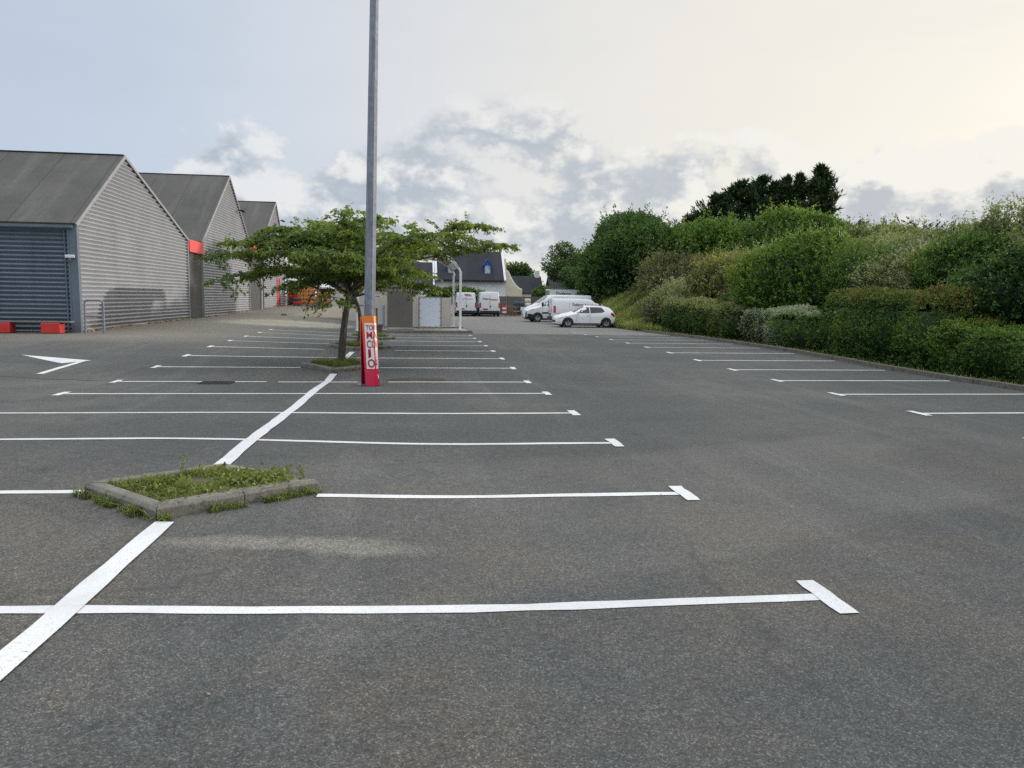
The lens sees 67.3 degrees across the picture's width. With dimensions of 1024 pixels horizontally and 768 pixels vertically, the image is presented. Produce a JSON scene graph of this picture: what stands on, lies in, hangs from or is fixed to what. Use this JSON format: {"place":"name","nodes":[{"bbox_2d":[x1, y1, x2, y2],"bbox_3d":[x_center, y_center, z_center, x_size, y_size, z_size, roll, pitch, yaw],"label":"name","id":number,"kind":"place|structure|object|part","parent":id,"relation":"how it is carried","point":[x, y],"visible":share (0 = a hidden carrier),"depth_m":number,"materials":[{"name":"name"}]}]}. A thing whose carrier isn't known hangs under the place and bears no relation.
{"place":"outdoors","nodes":[
{"label":"outdoors","id":0,"kind":"place"},
{"bbox_2d":[331,288,341,307],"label":"gate pillar","id":1,"kind":"structure","parent":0,"point":[338,295],"depth_m":54.78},
{"bbox_2d":[377,324,383,332],"bbox_3d":[-5.575,-2.223,31.906,0.480,0.500,0.480,0,6,-7],"label":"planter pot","id":2,"kind":"object","parent":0,"point":[379,328],"visible":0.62,"depth_m":31.75,"materials":[{"name":"concrete"}]},
{"bbox_2d":[434,250,505,313],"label":"slate house","id":3,"kind":"structure","parent":0,"point":[486,271],"depth_m":85.95,"materials":[{"name":"grey stone"}]},
{"bbox_2d":[0,303,1023,767],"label":"car park","id":4,"kind":"structure","parent":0,"point":[916,661],"depth_m":5.26,"materials":[{"name":"asphalt"}]},
{"bbox_2d":[0,320,73,332],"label":"barrier","id":5,"kind":"object","parent":4,"relation":"on","point":[7,326],"visible":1,"depth_m":26.88,"materials":[{"name":"red paint"}]},
{"bbox_2d":[25,355,89,373],"bbox_3d":[-11.049,-0.527,18.829,1.359,0.135,4.202,-4,8,-36],"label":"painted arrow","id":6,"kind":"object","parent":4,"relation":"on","point":[63,360],"visible":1,"depth_m":19.17,"materials":[{"name":"paint"}]},
{"bbox_2d":[0,521,172,679],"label":"dividing line","id":7,"kind":"object","parent":4,"relation":"on","point":[47,624],"visible":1,"depth_m":4.20,"materials":[{"name":"paint"}]},
{"bbox_2d":[83,299,104,333],"bbox_3d":[-14.812,-2.394,27.262,0.688,1.214,0.072,0,6,-7],"label":"hoop barrier","id":8,"kind":"object","parent":4,"relation":"on","point":[85,315],"visible":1,"depth_m":27.23,"materials":[{"name":"metal"}]},
{"bbox_2d":[0,375,199,382],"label":"drain seam","id":9,"kind":"object","parent":4,"relation":"on","point":[88,380],"visible":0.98,"depth_m":16.11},
{"bbox_2d":[0,150,285,332],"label":"warehouse","id":10,"kind":"structure","parent":4,"relation":"on","point":[122,238],"depth_m":31.25,"materials":[{"name":"metal"}]},
{"bbox_2d":[276,278,279,305],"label":"red door","id":11,"kind":"structure","parent":10,"relation":"in","point":[278,301],"depth_m":67.95,"materials":[{"name":"paint"}]},
{"bbox_2d":[108,380,266,382],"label":"parking line","id":12,"kind":"object","parent":4,"relation":"on","point":[175,381],"visible":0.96,"depth_m":16.06,"materials":[{"name":"paint"}]},
{"bbox_2d":[85,463,318,519],"bbox_3d":[-2.642,0.910,6.639,1.092,0.221,1.547,6,8,40],"label":"kerbed planter","id":13,"kind":"object","parent":4,"relation":"on","point":[202,502],"visible":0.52,"depth_m":6.24,"materials":[{"name":"concrete"}]},
{"bbox_2d":[197,381,234,383],"bbox_3d":[-6.105,-0.025,15.877,0.640,0.020,0.460,0,6,-7],"label":"drain grate","id":14,"kind":"object","parent":4,"relation":"on","point":[213,382],"visible":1,"depth_m":15.89,"materials":[{"name":"metal"}]},
{"bbox_2d":[58,332,395,521],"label":"grass","id":15,"kind":"structure","parent":4,"relation":"on","point":[244,477],"depth_m":6.52,"materials":[{"name":"plant"}]},
{"bbox_2d":[214,374,336,463],"bbox_3d":[-3.485,0.317,12.552,0.165,0.145,10.450,0,6,-7],"label":"dividing line","id":16,"kind":"object","parent":4,"relation":"on","point":[235,453],"visible":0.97,"depth_m":9.93,"materials":[{"name":"paint"}]},
{"bbox_2d":[287,290,298,304],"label":"goods pallet","id":17,"kind":"object","parent":4,"relation":"on","point":[290,300],"visible":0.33,"depth_m":72.80,"materials":[{"name":"red paint"}]},
{"bbox_2d":[292,298,301,305],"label":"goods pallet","id":18,"kind":"object","parent":4,"relation":"on","point":[296,301],"visible":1,"depth_m":70.89,"materials":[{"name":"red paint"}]},
{"bbox_2d":[286,280,314,305],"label":"glass shopfront","id":19,"kind":"object","parent":4,"relation":"on","point":[299,292],"visible":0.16,"depth_m":73.89,"materials":[{"name":"glass"}]},
{"bbox_2d":[21,410,579,414],"bbox_3d":[-3.295,0.429,11.532,8.742,0.044,0.520,0,6,-7],"label":"parking line","id":20,"kind":"object","parent":4,"relation":"on","point":[573,412],"visible":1,"depth_m":11.60,"materials":[{"name":"paint"}]},
{"bbox_2d":[54,392,551,394],"bbox_3d":[-3.615,0.171,13.998,8.745,0.005,0.520,0,6,-7],"label":"parking line","id":21,"kind":"object","parent":4,"relation":"on","point":[545,393],"visible":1,"depth_m":13.96,"materials":[{"name":"paint"}]},
{"bbox_2d":[298,287,315,305],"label":"goods pallet","id":22,"kind":"object","parent":4,"relation":"on","point":[310,290],"visible":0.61,"depth_m":71.73,"materials":[{"name":"brown wood"}]},
{"bbox_2d":[0,437,623,445],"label":"parking line","id":23,"kind":"object","parent":4,"relation":"on","point":[614,442],"visible":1,"depth_m":9.21,"materials":[{"name":"paint"}]},
{"bbox_2d":[281,304,363,320],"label":"ramp wall","id":24,"kind":"structure","parent":4,"relation":"on","point":[334,312],"depth_m":50.60,"materials":[{"name":"concrete"}]},
{"bbox_2d":[316,288,330,306],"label":"goods pallet","id":25,"kind":"object","parent":4,"relation":"on","point":[327,299],"visible":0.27,"depth_m":72.29,"materials":[{"name":"brown wood"}]},
{"bbox_2d":[301,360,360,372],"bbox_3d":[-4.314,-0.440,19.031,1.512,0.207,1.730,5,8,35],"label":"kerbed planter","id":26,"kind":"object","parent":4,"relation":"on","point":[311,365],"visible":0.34,"depth_m":18.37,"materials":[{"name":"concrete"}]},
{"bbox_2d":[192,203,445,360],"bbox_3d":[-4.367,-2.421,19.073,5.504,3.912,5.631,7,9,43],"label":"parking tree","id":27,"kind":"object","parent":26,"relation":"in","point":[337,252],"visible":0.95,"depth_m":18.36,"materials":[{"name":"green plant"}]},
{"bbox_2d":[150,365,515,368],"bbox_3d":[-4.241,-0.412,18.924,8.740,0.018,0.520,0,6,-7],"label":"parking line","id":28,"kind":"object","parent":4,"relation":"on","point":[270,367],"visible":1,"depth_m":18.69,"materials":[{"name":"paint"}]},
{"bbox_2d":[183,354,503,358],"bbox_3d":[-4.553,-0.754,21.382,8.750,0.058,0.520,0,6,-7],"label":"parking line","id":29,"kind":"object","parent":4,"relation":"on","point":[337,357],"visible":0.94,"depth_m":21.35,"materials":[{"name":"paint"}]},
{"bbox_2d":[0,486,699,499],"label":"parking line","id":30,"kind":"object","parent":4,"relation":"on","point":[683,492],"visible":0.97,"depth_m":6.92,"materials":[{"name":"paint"}]},
{"bbox_2d":[208,346,495,351],"bbox_3d":[-4.866,-1.095,23.839,8.750,0.100,0.520,0,6,-7],"label":"parking line","id":31,"kind":"object","parent":4,"relation":"on","point":[295,348],"visible":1,"depth_m":23.61,"materials":[{"name":"paint"}]},
{"bbox_2d":[228,340,486,345],"bbox_3d":[-5.179,-1.396,26.301,8.748,0.119,0.520,0,6,-7],"label":"parking line","id":32,"kind":"object","parent":4,"relation":"on","point":[324,343],"visible":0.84,"depth_m":26.57,"materials":[{"name":"paint"}]},
{"bbox_2d":[328,343,390,350],"bbox_3d":[-4.977,-1.202,24.794,1.583,0.189,1.800,5,8,35],"label":"kerbed planter","id":33,"kind":"object","parent":4,"relation":"on","point":[333,345],"visible":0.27,"depth_m":24.49,"materials":[{"name":"concrete"}]},
{"bbox_2d":[275,211,521,341],"bbox_3d":[-3.776,-3.459,25.188,8.003,4.452,5.962,0,6,-7],"label":"parking tree","id":34,"kind":"object","parent":33,"relation":"in","point":[456,229],"visible":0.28,"depth_m":24.54,"materials":[{"name":"green plant"}]},
{"bbox_2d":[243,336,480,341],"bbox_3d":[-5.492,-1.687,28.765,8.750,0.142,0.520,0,6,-7],"label":"parking line","id":35,"kind":"object","parent":4,"relation":"on","point":[338,339],"visible":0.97,"depth_m":28.89,"materials":[{"name":"paint"}]},
{"bbox_2d":[358,0,378,385],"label":"lamp post","id":36,"kind":"object","parent":4,"relation":"on","point":[370,256],"visible":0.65,"depth_m":15.31,"materials":[{"name":"metal"}]},
{"bbox_2d":[360,316,379,385],"bbox_3d":[-2.902,-0.685,15.705,0.379,1.410,0.532,-1,7,-15],"label":"advertising board","id":37,"kind":"object","parent":36,"relation":"attached to","point":[368,339],"visible":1,"depth_m":15.51,"materials":[{"name":"plastic"}]},
{"bbox_2d":[346,335,394,339],"bbox_3d":[-5.605,-1.814,30.123,1.482,0.193,1.624,6,8,36],"label":"kerbed planter","id":38,"kind":"object","parent":4,"relation":"on","point":[356,337],"visible":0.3,"depth_m":29.81,"materials":[{"name":"concrete"}]},
{"bbox_2d":[338,280,420,304],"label":"yard shed","id":39,"kind":"structure","parent":4,"relation":"on","point":[377,294],"depth_m":72.49,"materials":[{"name":"stone"}]},
{"bbox_2d":[356,252,462,329],"bbox_3d":[-5.359,-4.900,40.278,5.200,4.112,5.970,0,6,-7],"label":"trolley shelter","id":40,"kind":"object","parent":4,"relation":"on","point":[452,266],"visible":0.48,"depth_m":37.90,"materials":[{"name":"white paint"}]},
{"bbox_2d":[375,296,450,325],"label":"cream fence","id":41,"kind":"object","parent":4,"relation":"on","point":[446,310],"visible":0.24,"depth_m":45.94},
{"bbox_2d":[402,261,434,296],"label":"slate house","id":42,"kind":"structure","parent":4,"relation":"on","point":[428,266],"depth_m":85.61,"materials":[{"name":"white paint"}]},
{"bbox_2d":[385,325,462,327],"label":"raised island","id":43,"kind":"structure","parent":4,"relation":"on","point":[442,326],"depth_m":43.08,"materials":[{"name":"concrete"}]},
{"bbox_2d":[382,327,471,333],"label":"raised island","id":44,"kind":"structure","parent":4,"relation":"on","point":[437,330],"depth_m":36.80,"materials":[{"name":"concrete"}]},
{"bbox_2d":[375,308,377,323],"bbox_3d":[-6.733,-3.276,38.233,0.130,0.995,0.130,0,6,-7],"label":"bollard","id":45,"kind":"object","parent":44,"relation":"on","point":[376,315],"visible":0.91,"depth_m":38.19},
{"bbox_2d":[382,304,384,328],"bbox_3d":[-6.346,-3.346,37.970,0.140,1.205,0.140,0,6,-7],"label":"bollard","id":46,"kind":"object","parent":44,"relation":"on","point":[383,313],"visible":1,"depth_m":37.91,"materials":[{"name":"grey metal"}]},
{"bbox_2d":[386,291,412,328],"bbox_3d":[-5.460,-3.610,37.505,1.300,1.860,0.500,0,6,-7],"label":"taupe screen","id":47,"kind":"object","parent":44,"relation":"on","point":[399,311],"visible":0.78,"depth_m":37.30,"materials":[{"name":"concrete"}]},
{"bbox_2d":[418,296,441,328],"bbox_3d":[-4.056,-3.518,38.036,1.140,1.600,0.065,0,6,-7],"label":"poster frame","id":48,"kind":"object","parent":44,"relation":"on","point":[429,312],"visible":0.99,"depth_m":38.02,"materials":[{"name":"metal"}]},
{"bbox_2d":[0,580,858,613],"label":"parking line","id":49,"kind":"object","parent":4,"relation":"on","point":[826,596],"visible":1,"depth_m":4.40,"materials":[{"name":"paint"}]},
{"bbox_2d":[425,284,485,304],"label":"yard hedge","id":50,"kind":"object","parent":4,"relation":"on","point":[464,289],"visible":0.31,"depth_m":79.53,"materials":[{"name":"plant"}]},
{"bbox_2d":[451,292,476,315],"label":"parked van","id":51,"kind":"object","parent":4,"relation":"on","point":[469,304],"visible":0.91,"depth_m":74.55,"materials":[{"name":"white metal"}]},
{"bbox_2d":[476,292,499,315],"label":"parked van","id":52,"kind":"object","parent":4,"relation":"on","point":[487,303],"visible":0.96,"depth_m":75.23,"materials":[{"name":"white metal"}]},
{"bbox_2d":[457,296,541,314],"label":"board fence","id":53,"kind":"object","parent":4,"relation":"on","point":[511,300],"visible":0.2,"depth_m":82.19,"materials":[{"name":"wood"}]},
{"bbox_2d":[502,304,505,315],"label":"barrier board","id":54,"kind":"object","parent":4,"relation":"on","point":[503,309],"visible":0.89,"depth_m":77.34,"materials":[{"name":"white paint"}]},
{"bbox_2d":[504,306,516,315],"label":"pallet stack","id":55,"kind":"object","parent":4,"relation":"on","point":[510,313],"visible":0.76,"depth_m":78.03,"materials":[{"name":"brown wood"}]},
{"bbox_2d":[513,302,523,315],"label":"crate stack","id":56,"kind":"object","parent":4,"relation":"on","point":[518,305],"visible":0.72,"depth_m":80.44,"materials":[{"name":"grey wood"}]},
{"bbox_2d":[525,299,530,305],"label":"crate stack","id":57,"kind":"object","parent":4,"relation":"on","point":[527,300],"visible":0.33,"depth_m":80.90,"materials":[{"name":"white paint"}]},
{"bbox_2d":[522,295,591,321],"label":"parked van","id":58,"kind":"object","parent":4,"relation":"on","point":[537,311],"visible":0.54,"depth_m":60.01,"materials":[{"name":"white metal"}]},
{"bbox_2d":[545,289,598,298],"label":"box truck","id":59,"kind":"object","parent":4,"relation":"on","point":[561,291],"visible":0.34,"depth_m":65.59,"materials":[{"name":"white paint"}]},
{"bbox_2d":[547,298,602,319],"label":"parked van","id":60,"kind":"object","parent":4,"relation":"on","point":[559,305],"visible":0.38,"depth_m":55.00,"materials":[{"name":"white metal"}]},
{"bbox_2d":[552,305,614,327],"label":"parked car","id":61,"kind":"object","parent":4,"relation":"on","point":[594,315],"visible":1,"depth_m":49.69,"materials":[{"name":"white metal"}]},
{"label":"side window","id":62,"kind":"part","parent":61,"relation":"part of","materials":[{"name":"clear glass"}]},
{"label":"side window","id":63,"kind":"part","parent":61,"relation":"part of","materials":[{"name":"black glass"}]},
{"bbox_2d":[691,300,761,340],"bbox_3d":[9.376,-2.775,34.145,1.661,1.969,5.444,0,6,-7],"label":"clipped hedge","id":64,"kind":"object","parent":4,"relation":"on","point":[715,323],"visible":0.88,"depth_m":33.40,"materials":[{"name":"plant"}]},
{"bbox_2d":[693,359,779,360],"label":"parking line","id":65,"kind":"object","parent":4,"relation":"on","point":[740,360],"visible":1,"depth_m":22.64,"materials":[{"name":"paint"}]},
{"bbox_2d":[736,303,838,352],"bbox_3d":[10.133,-2.141,28.424,1.701,1.764,6.171,0,6,-7],"label":"clipped hedge","id":66,"kind":"object","parent":4,"relation":"on","point":[768,327],"visible":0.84,"depth_m":27.75,"materials":[{"name":"green plant"}]},
{"bbox_2d":[641,330,1023,391],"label":"edging kerb","id":67,"kind":"structure","parent":4,"relation":"on","point":[1010,386],"depth_m":21.28,"materials":[{"name":"concrete"}]},
{"bbox_2d":[771,379,898,381],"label":"parking line","id":68,"kind":"object","parent":4,"relation":"on","point":[832,380],"visible":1,"depth_m":17.74,"materials":[{"name":"paint"}]},
{"bbox_2d":[653,330,1023,384],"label":"verge grass","id":69,"kind":"structure","parent":4,"relation":"on","point":[917,368],"depth_m":21.65,"materials":[{"name":"plant"}]},
{"bbox_2d":[827,392,942,395],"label":"parking line","id":70,"kind":"object","parent":4,"relation":"on","point":[881,394],"visible":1,"depth_m":15.17,"materials":[{"name":"paint"}]},
{"bbox_2d":[909,411,1023,414],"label":"parking line","id":71,"kind":"object","parent":4,"relation":"on","point":[959,413],"visible":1,"depth_m":12.68,"materials":[{"name":"paint"}]},
{"bbox_2d":[922,313,1023,384],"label":"clipped hedge","id":72,"kind":"object","parent":4,"relation":"on","point":[986,356],"visible":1,"depth_m":18.47,"materials":[{"name":"plant"}]},
{"bbox_2d":[0,0,1023,295],"label":"sky","id":73,"kind":"structure","parent":0,"point":[530,119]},
{"bbox_2d":[512,271,541,296],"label":"house","id":74,"kind":"structure","parent":0,"point":[526,284],"depth_m":98.64,"materials":[{"name":"stone"}]},
{"bbox_2d":[609,298,1023,384],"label":"hillside","id":75,"kind":"structure","parent":0,"point":[927,309],"depth_m":25.19,"materials":[{"name":"plant"}]},
{"bbox_2d":[567,203,683,300],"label":"thicket","id":76,"kind":"object","parent":75,"relation":"on","point":[612,256],"visible":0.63,"depth_m":59.94,"materials":[{"name":"plant"}]},
{"bbox_2d":[592,287,706,332],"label":"bank grass","id":77,"kind":"structure","parent":75,"relation":"on","point":[618,304],"depth_m":50.63,"materials":[{"name":"plant"}]},
{"bbox_2d":[628,243,728,298],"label":"shrub","id":78,"kind":"object","parent":75,"relation":"on","point":[675,266],"visible":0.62,"depth_m":51.68,"materials":[{"name":"plant"}]},
{"bbox_2d":[652,206,766,256],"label":"thicket","id":79,"kind":"object","parent":75,"relation":"on","point":[703,234],"visible":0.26,"depth_m":55.77,"materials":[{"name":"plant"}]},
{"bbox_2d":[682,241,756,299],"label":"shrub","id":80,"kind":"object","parent":75,"relation":"on","point":[710,279],"visible":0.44,"depth_m":41.49,"materials":[{"name":"plant"}]},
{"bbox_2d":[671,173,779,226],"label":"pine tree","id":81,"kind":"object","parent":75,"relation":"on","point":[744,196],"visible":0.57,"depth_m":72.25,"materials":[{"name":"green plant"}]},
{"bbox_2d":[699,234,796,267],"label":"shrub","id":82,"kind":"object","parent":75,"relation":"on","point":[740,251],"depth_m":45.95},
{"bbox_2d":[717,279,783,317],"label":"shrub","id":83,"kind":"object","parent":75,"relation":"on","point":[726,296],"visible":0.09,"depth_m":36.14,"materials":[{"name":"plant"}]},
{"bbox_2d":[755,170,812,216],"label":"pine tree","id":84,"kind":"object","parent":75,"relation":"on","point":[785,187],"visible":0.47,"depth_m":72.85,"materials":[{"name":"green plant"}]},
{"bbox_2d":[706,197,874,257],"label":"thicket","id":85,"kind":"object","parent":75,"relation":"on","point":[771,223],"visible":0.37,"depth_m":51.00,"materials":[{"name":"plant"}]},
{"bbox_2d":[722,222,873,317],"bbox_3d":[11.962,-4.655,32.052,6.637,4.132,7.540,0,6,-7],"label":"shrub","id":86,"kind":"object","parent":75,"relation":"on","point":[784,272],"visible":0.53,"depth_m":30.52,"materials":[{"name":"plant"}]},
{"bbox_2d":[788,162,869,226],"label":"pine tree","id":87,"kind":"object","parent":75,"relation":"on","point":[821,183],"visible":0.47,"depth_m":72.03,"materials":[{"name":"green plant"}]},
{"bbox_2d":[812,224,904,309],"bbox_3d":[12.983,-4.229,28.366,3.661,3.306,4.659,0,6,-7],"label":"shrub","id":88,"kind":"object","parent":75,"relation":"on","point":[843,281],"visible":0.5,"depth_m":27.99,"materials":[{"name":"plant"}]},
{"bbox_2d":[789,212,943,242],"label":"thicket","id":89,"kind":"object","parent":75,"relation":"on","point":[858,231],"visible":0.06,"depth_m":41.52,"materials":[{"name":"plant"}]},
{"bbox_2d":[856,215,935,249],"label":"shrub","id":90,"kind":"object","parent":75,"relation":"on","point":[878,238],"visible":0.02,"depth_m":36.05,"materials":[{"name":"plant"}]},
{"bbox_2d":[848,226,956,265],"bbox_3d":[15.823,-4.772,30.149,5.656,3.018,7.316,0,6,-7],"label":"shrub","id":91,"kind":"object","parent":75,"relation":"on","point":[916,244],"visible":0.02,"depth_m":28.67,"materials":[{"name":"green plant"}]},
{"bbox_2d":[845,216,966,311],"bbox_3d":[13.811,-3.919,26.113,5.144,3.412,5.452,0,6,-7],"label":"shrub","id":92,"kind":"object","parent":75,"relation":"on","point":[892,278],"visible":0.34,"depth_m":25.49,"materials":[{"name":"plant"}]},
{"bbox_2d":[873,214,958,234],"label":"spiky shrub","id":93,"kind":"object","parent":75,"relation":"on","point":[914,225],"visible":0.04,"depth_m":47.00,"materials":[{"name":"plant"}]},
{"bbox_2d":[867,208,1013,251],"bbox_3d":[17.976,-5.354,30.112,8.162,3.078,7.658,0,6,-7],"label":"shrub","id":94,"kind":"object","parent":75,"relation":"on","point":[938,232],"visible":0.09,"depth_m":29.69,"materials":[{"name":"plant"}]},
{"bbox_2d":[901,222,1023,289],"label":"shrub","id":95,"kind":"object","parent":75,"relation":"on","point":[978,240],"visible":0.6,"depth_m":23.57,"materials":[{"name":"plant"}]},
{"bbox_2d":[933,234,1023,327],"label":"shrub","id":96,"kind":"object","parent":75,"relation":"on","point":[1007,303],"visible":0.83,"depth_m":19.76,"materials":[{"name":"plant"}]},
{"bbox_2d":[940,192,1023,249],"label":"shrub","id":97,"kind":"object","parent":75,"relation":"on","point":[994,220],"visible":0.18,"depth_m":25.09,"materials":[{"name":"plant"}]},
{"bbox_2d":[988,218,1023,275],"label":"shrub","id":98,"kind":"object","parent":75,"relation":"on","point":[1017,230],"visible":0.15,"depth_m":22.44,"materials":[{"name":"plant"}]},
{"bbox_3d":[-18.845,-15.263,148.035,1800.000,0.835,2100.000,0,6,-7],"label":"ground","id":99,"kind":"structure","parent":0,"visible":0},
{"bbox_2d":[506,270,521,308],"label":"garden wall","id":100,"kind":"structure","parent":99,"relation":"on","point":[513,288],"depth_m":86.33,"materials":[{"name":"paint"}]},
{"bbox_2d":[506,261,532,276],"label":"broadleaf tree","id":101,"kind":"object","parent":99,"relation":"on","point":[521,269],"visible":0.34,"depth_m":132.65,"materials":[{"name":"green plant"}]},
{"bbox_2d":[530,284,554,296],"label":"broadleaf tree","id":102,"kind":"object","parent":99,"relation":"on","point":[540,290],"visible":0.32,"depth_m":91.74,"materials":[{"name":"green plant"}]},
{"bbox_2d":[546,276,565,288],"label":"house","id":103,"kind":"structure","parent":99,"relation":"on","point":[551,284],"depth_m":106.01,"materials":[{"name":"stone"}]},
{"bbox_2d":[540,240,584,284],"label":"broadleaf tree","id":104,"kind":"object","parent":99,"relation":"on","point":[555,265],"visible":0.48,"depth_m":96.40,"materials":[{"name":"green plant"}]},
{"bbox_2d":[558,266,577,288],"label":"broadleaf tree","id":105,"kind":"object","parent":99,"relation":"on","point":[569,283],"visible":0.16,"depth_m":88.23,"materials":[{"name":"green plant"}]},
{"bbox_2d":[633,273,718,325],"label":"shrub","id":106,"kind":"object","parent":99,"relation":"on","point":[652,309],"visible":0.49,"depth_m":43.40,"materials":[{"name":"plant"}]},
{"bbox_2d":[660,296,720,334],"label":"clipped hedge","id":107,"kind":"object","parent":99,"relation":"on","point":[681,318],"visible":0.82,"depth_m":38.42,"materials":[{"name":"plant"}]},
{"bbox_2d":[817,281,1011,370],"bbox_3d":[11.387,-1.729,22.481,2.768,2.498,5.772,0,6,-7],"label":"clipped hedge","id":108,"kind":"object","parent":99,"relation":"on","point":[888,336],"visible":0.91,"depth_m":21.65,"materials":[{"name":"plant"}]}
]}

